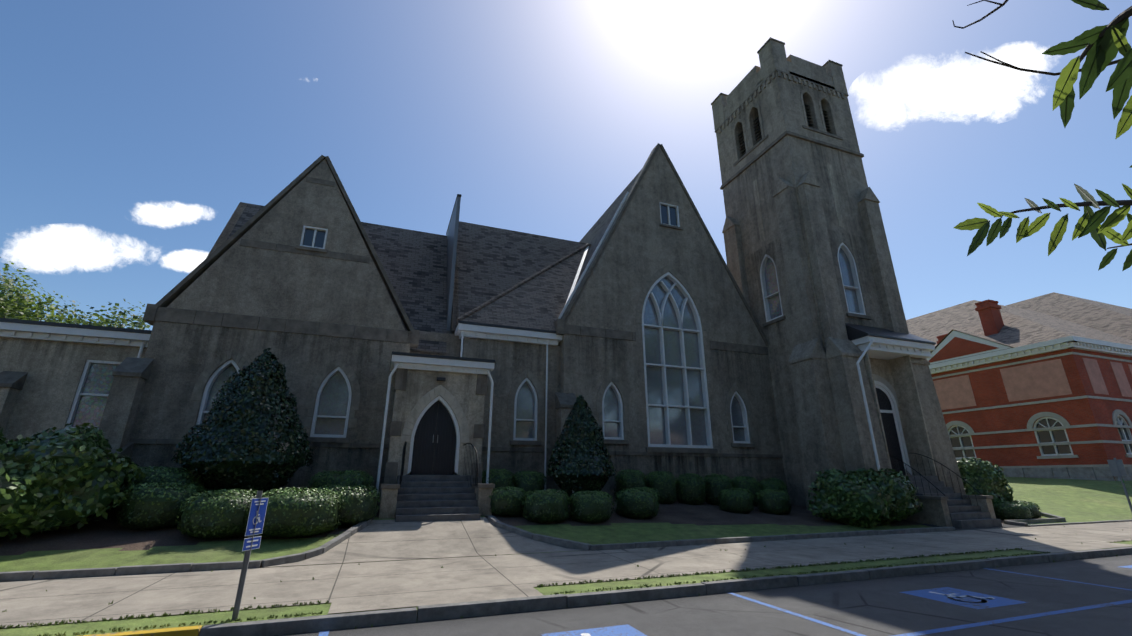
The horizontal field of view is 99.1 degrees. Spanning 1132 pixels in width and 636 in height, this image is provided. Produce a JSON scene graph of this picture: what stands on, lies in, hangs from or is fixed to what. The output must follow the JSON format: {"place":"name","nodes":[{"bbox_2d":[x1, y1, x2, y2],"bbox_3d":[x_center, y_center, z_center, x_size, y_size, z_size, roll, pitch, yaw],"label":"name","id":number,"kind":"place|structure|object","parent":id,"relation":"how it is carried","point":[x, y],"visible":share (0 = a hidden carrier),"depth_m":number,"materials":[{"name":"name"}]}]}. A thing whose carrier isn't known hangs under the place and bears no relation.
{"place":"outdoors","nodes":[
{"label":"outdoors","id":0,"kind":"place"},
{"bbox_2d":[0,337,146,445],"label":"wall","id":1,"kind":"structure","parent":0,"point":[45,397],"depth_m":15.29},
{"bbox_2d":[128,159,409,483],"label":"gable wall","id":2,"kind":"structure","parent":0,"point":[236,278],"depth_m":16.44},
{"bbox_2d":[387,369,484,483],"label":"entrance wall","id":3,"kind":"structure","parent":0,"point":[420,384],"depth_m":16.00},
{"bbox_2d":[41,88,868,487],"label":"wall runoff stains","id":4,"kind":"object","parent":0,"point":[537,454],"depth_m":19.76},
{"bbox_2d":[462,337,559,488],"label":"church wall","id":5,"kind":"structure","parent":0,"point":[507,373],"depth_m":18.83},
{"bbox_2d":[457,243,589,330],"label":"roof block","id":6,"kind":"structure","parent":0,"point":[538,300],"depth_m":21.23,"materials":[{"name":"grey tile"}]},
{"bbox_2d":[0,517,1131,627],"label":"pavement","id":7,"kind":"structure","parent":0,"point":[350,585],"depth_m":9.26,"materials":[{"name":"concrete"}]},
{"bbox_2d":[0,477,1131,635],"bbox_3d":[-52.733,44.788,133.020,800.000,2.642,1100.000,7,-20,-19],"label":"ground","id":8,"kind":"structure","parent":0,"point":[109,541],"depth_m":10.71,"materials":[{"name":"green plant"}]},
{"bbox_2d":[0,257,91,324],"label":"tree","id":9,"kind":"object","parent":8,"relation":"on","point":[12,286],"visible":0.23,"depth_m":28.71,"materials":[{"name":"green plant"}]},
{"bbox_2d":[0,423,148,539],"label":"camellia shrub","id":10,"kind":"object","parent":8,"relation":"on","point":[56,480],"visible":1,"depth_m":10.20,"materials":[{"name":"green plant"}]},
{"bbox_2d":[0,286,150,329],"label":"tree","id":11,"kind":"object","parent":8,"relation":"on","point":[140,323],"visible":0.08,"depth_m":25.96,"materials":[{"name":"green plant"}]},
{"bbox_2d":[0,318,151,434],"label":"building trim","id":12,"kind":"structure","parent":8,"relation":"on","point":[92,392],"depth_m":15.60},
{"bbox_2d":[102,466,155,510],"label":"box shrub","id":13,"kind":"object","parent":8,"relation":"on","point":[111,509],"visible":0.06,"depth_m":12.07,"materials":[{"name":"green plant"}]},
{"bbox_2d":[112,466,208,513],"bbox_3d":[-10.286,4.469,12.411,2.003,1.250,1.670,7,-20,-19],"label":"box shrub","id":14,"kind":"object","parent":8,"relation":"on","point":[158,474],"visible":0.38,"depth_m":12.05,"materials":[{"name":"green plant"}]},
{"bbox_2d":[116,482,206,529],"bbox_3d":[-9.605,4.471,11.496,1.674,1.095,1.583,7,-20,-19],"label":"box shrub","id":15,"kind":"object","parent":8,"relation":"on","point":[153,506],"visible":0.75,"depth_m":10.97,"materials":[{"name":"green plant"}]},
{"bbox_2d":[175,488,267,539],"bbox_3d":[-7.897,4.541,11.200,1.814,1.105,1.734,7,-20,-19],"label":"box shrub","id":16,"kind":"object","parent":8,"relation":"on","point":[215,514],"visible":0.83,"depth_m":10.61,"materials":[{"name":"green plant"}]},
{"bbox_2d":[171,348,312,495],"bbox_3d":[-8.933,3.080,13.828,3.350,4.563,3.208,7,-20,-19],"label":"conical tree","id":17,"kind":"object","parent":8,"relation":"on","point":[248,438],"visible":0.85,"depth_m":13.01,"materials":[{"name":"green plant"}]},
{"bbox_2d":[232,491,268,619],"bbox_3d":[-4.130,3.080,6.278,0.080,1.571,0.304,-4,-19,13],"label":"accessible parking sign","id":18,"kind":"object","parent":8,"relation":"on","point":[257,514],"visible":1,"depth_m":6.32,"materials":[{"name":"metal"}]},
{"bbox_2d":[94,155,419,498],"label":"wall trim","id":19,"kind":"structure","parent":8,"relation":"on","point":[333,403],"depth_m":16.02,"materials":[{"name":"grey stone"}]},
{"bbox_2d":[244,487,343,537],"bbox_3d":[-6.446,4.646,11.539,2.069,1.151,1.784,7,-20,-19],"label":"box shrub","id":20,"kind":"object","parent":8,"relation":"on","point":[294,514],"visible":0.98,"depth_m":11.01,"materials":[{"name":"green plant"}]},
{"bbox_2d":[308,469,373,492],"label":"box shrub","id":21,"kind":"object","parent":8,"relation":"on","point":[346,478],"visible":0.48,"depth_m":13.72,"materials":[{"name":"green plant"}]},
{"bbox_2d":[317,484,381,526],"bbox_3d":[-5.780,4.883,12.635,1.769,1.010,1.668,7,-20,-19],"label":"box shrub","id":22,"kind":"object","parent":8,"relation":"on","point":[359,503],"visible":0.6,"depth_m":12.21,"materials":[{"name":"green plant"}]},
{"bbox_2d":[409,331,460,356],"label":"church wing walls","id":23,"kind":"structure","parent":8,"relation":"on","point":[453,345],"depth_m":19.07,"materials":[{"name":"grey paint"}]},
{"bbox_2d":[206,202,446,352],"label":"roof","id":24,"kind":"structure","parent":23,"relation":"on","point":[414,263],"depth_m":21.40,"materials":[{"name":"grey tile"}]},
{"bbox_2d":[446,194,461,333],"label":"parapet wall","id":25,"kind":"structure","parent":24,"relation":"attached to","point":[452,233],"depth_m":21.35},
{"bbox_2d":[376,351,494,498],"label":"church vestibule trim","id":26,"kind":"structure","parent":8,"relation":"on","point":[435,438],"depth_m":15.87,"materials":[{"name":"grey stone"}]},
{"bbox_2d":[379,483,494,518],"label":"stair pedestals","id":27,"kind":"object","parent":8,"relation":"on","point":[388,500],"visible":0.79,"depth_m":13.39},
{"bbox_2d":[395,475,480,521],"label":"stairs","id":28,"kind":"structure","parent":8,"relation":"on","point":[434,498],"depth_m":13.96,"materials":[{"name":"grey concrete"}]},
{"bbox_2d":[400,441,478,485],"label":"stair railings","id":29,"kind":"object","parent":28,"relation":"on","point":[403,460],"visible":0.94,"depth_m":14.76,"materials":[{"name":"metal"}]},
{"bbox_2d":[482,468,514,489],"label":"box shrub","id":30,"kind":"object","parent":8,"relation":"on","point":[499,478],"visible":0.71,"depth_m":15.86,"materials":[{"name":"green plant"}]},
{"bbox_2d":[454,320,561,492],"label":"building trim","id":31,"kind":"structure","parent":8,"relation":"on","point":[527,406],"depth_m":18.99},
{"bbox_2d":[489,486,526,516],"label":"box shrub","id":32,"kind":"object","parent":8,"relation":"on","point":[504,502],"visible":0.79,"depth_m":14.06,"materials":[{"name":"green plant"}]},
{"bbox_2d":[512,470,546,494],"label":"box shrub","id":33,"kind":"object","parent":8,"relation":"on","point":[526,481],"visible":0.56,"depth_m":16.18,"materials":[{"name":"green plant"}]},
{"bbox_2d":[521,489,570,522],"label":"box shrub","id":34,"kind":"object","parent":8,"relation":"on","point":[544,506],"visible":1,"depth_m":13.67,"materials":[{"name":"green plant"}]},
{"bbox_2d":[0,512,1131,581],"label":"bed edging","id":35,"kind":"object","parent":8,"relation":"on","point":[168,568],"visible":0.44,"depth_m":11.52,"materials":[{"name":"concrete"}]},
{"bbox_2d":[546,395,616,498],"bbox_3d":[0.502,4.568,16.912,2.377,3.773,2.411,-6,-19,17],"label":"conical shrub","id":36,"kind":"object","parent":8,"relation":"on","point":[580,460],"visible":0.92,"depth_m":16.28,"materials":[{"name":"green plant"}]},
{"bbox_2d":[568,490,613,522],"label":"box shrub","id":37,"kind":"object","parent":8,"relation":"on","point":[586,506],"visible":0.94,"depth_m":14.01,"materials":[{"name":"green plant"}]},
{"bbox_2d":[81,547,1131,635],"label":"street kerb","id":38,"kind":"structure","parent":8,"relation":"on","point":[273,627],"depth_m":7.21,"materials":[{"name":"concrete"}]},
{"bbox_2d":[614,469,646,498],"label":"hedge shrub","id":39,"kind":"object","parent":8,"relation":"on","point":[627,479],"visible":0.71,"depth_m":17.61,"materials":[{"name":"green plant"}]},
{"bbox_2d":[614,488,658,518],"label":"box shrub","id":40,"kind":"object","parent":8,"relation":"on","point":[634,503],"visible":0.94,"depth_m":15.03,"materials":[{"name":"green plant"}]},
{"bbox_2d":[628,487,659,508],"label":"box shrub","id":41,"kind":"object","parent":8,"relation":"on","point":[658,494],"visible":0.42,"depth_m":16.52,"materials":[{"name":"green plant"}]},
{"bbox_2d":[645,471,677,503],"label":"hedge shrub","id":42,"kind":"object","parent":8,"relation":"on","point":[664,483],"visible":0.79,"depth_m":17.95,"materials":[{"name":"green plant"}]},
{"bbox_2d":[674,473,706,504],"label":"hedge shrub","id":43,"kind":"object","parent":8,"relation":"on","point":[690,487],"visible":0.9,"depth_m":18.35,"materials":[{"name":"green plant"}]},
{"bbox_2d":[274,554,1131,635],"bbox_3d":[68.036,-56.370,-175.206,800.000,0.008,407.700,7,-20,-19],"label":"road surface","id":44,"kind":"object","parent":8,"relation":"on","point":[1086,597],"visible":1,"depth_m":6.91,"materials":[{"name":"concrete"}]},
{"bbox_2d":[704,473,733,504],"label":"hedge shrub","id":45,"kind":"object","parent":8,"relation":"on","point":[716,484],"visible":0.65,"depth_m":18.80,"materials":[{"name":"green plant"}]},
{"bbox_2d":[718,488,753,513],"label":"box shrub","id":46,"kind":"object","parent":8,"relation":"on","point":[735,500],"visible":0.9,"depth_m":17.30,"materials":[{"name":"green plant"}]},
{"bbox_2d":[730,476,760,505],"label":"hedge shrub","id":47,"kind":"object","parent":8,"relation":"on","point":[751,484],"visible":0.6,"depth_m":19.25,"materials":[{"name":"green plant"}]},
{"bbox_2d":[754,489,790,514],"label":"box shrub","id":48,"kind":"object","parent":8,"relation":"on","point":[775,502],"visible":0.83,"depth_m":17.59,"materials":[{"name":"green plant"}]},
{"bbox_2d":[759,478,787,494],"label":"hedge shrub","id":49,"kind":"object","parent":8,"relation":"on","point":[772,483],"visible":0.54,"depth_m":19.63,"materials":[{"name":"green plant"}]},
{"bbox_2d":[716,71,884,505],"bbox_3d":[12.402,-1.686,24.809,5.000,22.100,5.000,7,-20,-19],"label":"tower shaft","id":50,"kind":"object","parent":8,"relation":"on","point":[792,160],"visible":0.19,"depth_m":24.33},
{"bbox_2d":[711,37,1001,528],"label":"bell tower","id":51,"kind":"structure","parent":8,"relation":"on","point":[865,397],"depth_m":20.79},
{"bbox_2d":[807,468,923,527],"bbox_3d":[10.492,6.333,17.071,4.090,2.009,3.029,7,-20,-19],"label":"loose shrub","id":52,"kind":"object","parent":8,"relation":"on","point":[866,498],"visible":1,"depth_m":16.24,"materials":[{"name":"green plant"}]},
{"bbox_2d":[957,457,1013,503],"bbox_3d":[17.118,7.048,20.108,2.525,2.406,2.184,7,-20,-19],"label":"bush","id":53,"kind":"object","parent":8,"relation":"on","point":[983,477],"visible":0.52,"depth_m":19.48,"materials":[{"name":"green plant"}]},
{"bbox_2d":[992,501,1033,519],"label":"box shrub","id":54,"kind":"object","parent":8,"relation":"on","point":[1009,510],"visible":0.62,"depth_m":18.30,"materials":[{"name":"green plant"}]},
{"bbox_2d":[1014,500,1042,518],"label":"box shrub","id":55,"kind":"object","parent":8,"relation":"on","point":[1036,511],"visible":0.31,"depth_m":19.02,"materials":[{"name":"green plant"}]},
{"bbox_2d":[952,0,1131,270],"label":"tree branches","id":56,"kind":"object","parent":8,"relation":"on","point":[1104,44],"visible":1,"depth_m":0.74,"materials":[{"name":"green plant"}]},
{"bbox_2d":[1006,292,1131,339],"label":"roof","id":57,"kind":"structure","parent":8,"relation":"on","point":[1110,319],"depth_m":45.75,"materials":[{"name":"grey tile"}]},
{"bbox_2d":[1107,458,1131,512],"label":"sign post","id":58,"kind":"object","parent":8,"relation":"on","point":[1117,467],"visible":1,"depth_m":14.06,"materials":[{"name":"metal"}]},
{"bbox_2d":[0,0,1131,329],"label":"sky","id":59,"kind":"structure","parent":0,"point":[132,132],"materials":[{"name":"blue"}]},
{"bbox_2d":[560,146,783,473],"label":"gable wall","id":60,"kind":"structure","parent":0,"point":[642,247],"depth_m":21.97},
{"bbox_2d":[553,143,787,502],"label":"wall trim","id":61,"kind":"structure","parent":60,"relation":"attached to","point":[676,393],"depth_m":21.48,"materials":[{"name":"grey stone"}]},
{"bbox_2d":[920,523,1024,530],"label":"porch path","id":62,"kind":"structure","parent":0,"point":[1003,526],"depth_m":16.61,"materials":[{"name":"concrete"}]},
{"bbox_2d":[906,300,1131,364],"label":"roof","id":63,"kind":"structure","parent":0,"point":[1021,327],"depth_m":39.34,"materials":[{"name":"tile"}]},
{"bbox_2d":[936,299,1003,343],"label":"brick hall chimneys","id":64,"kind":"object","parent":63,"relation":"on","point":[990,316],"visible":0.29,"depth_m":37.94,"materials":[{"name":"red brick"}]},
{"bbox_2d":[931,348,1131,478],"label":"brick hall walls","id":65,"kind":"structure","parent":0,"point":[988,387],"depth_m":32.67,"materials":[{"name":"red brick"}]},
{"bbox_2d":[926,330,1131,480],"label":"brick hall trim","id":66,"kind":"structure","parent":65,"relation":"attached to","point":[1037,380],"depth_m":32.89,"materials":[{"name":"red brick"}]},
{"bbox_3d":[0.152,8.489,32.586,10.570,7.700,26.000,7,-20,-19],"label":"church nave","id":67,"kind":"object","parent":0,"visible":0},
{"bbox_2d":[576,169,641,283],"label":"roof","id":68,"kind":"structure","parent":67,"relation":"attached to","point":[593,236],"depth_m":27.37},
{"bbox_2d":[450,221,590,333],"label":"roof","id":69,"kind":"structure","parent":68,"relation":"attached to","point":[492,262],"depth_m":23.79,"materials":[{"name":"grey tile"}]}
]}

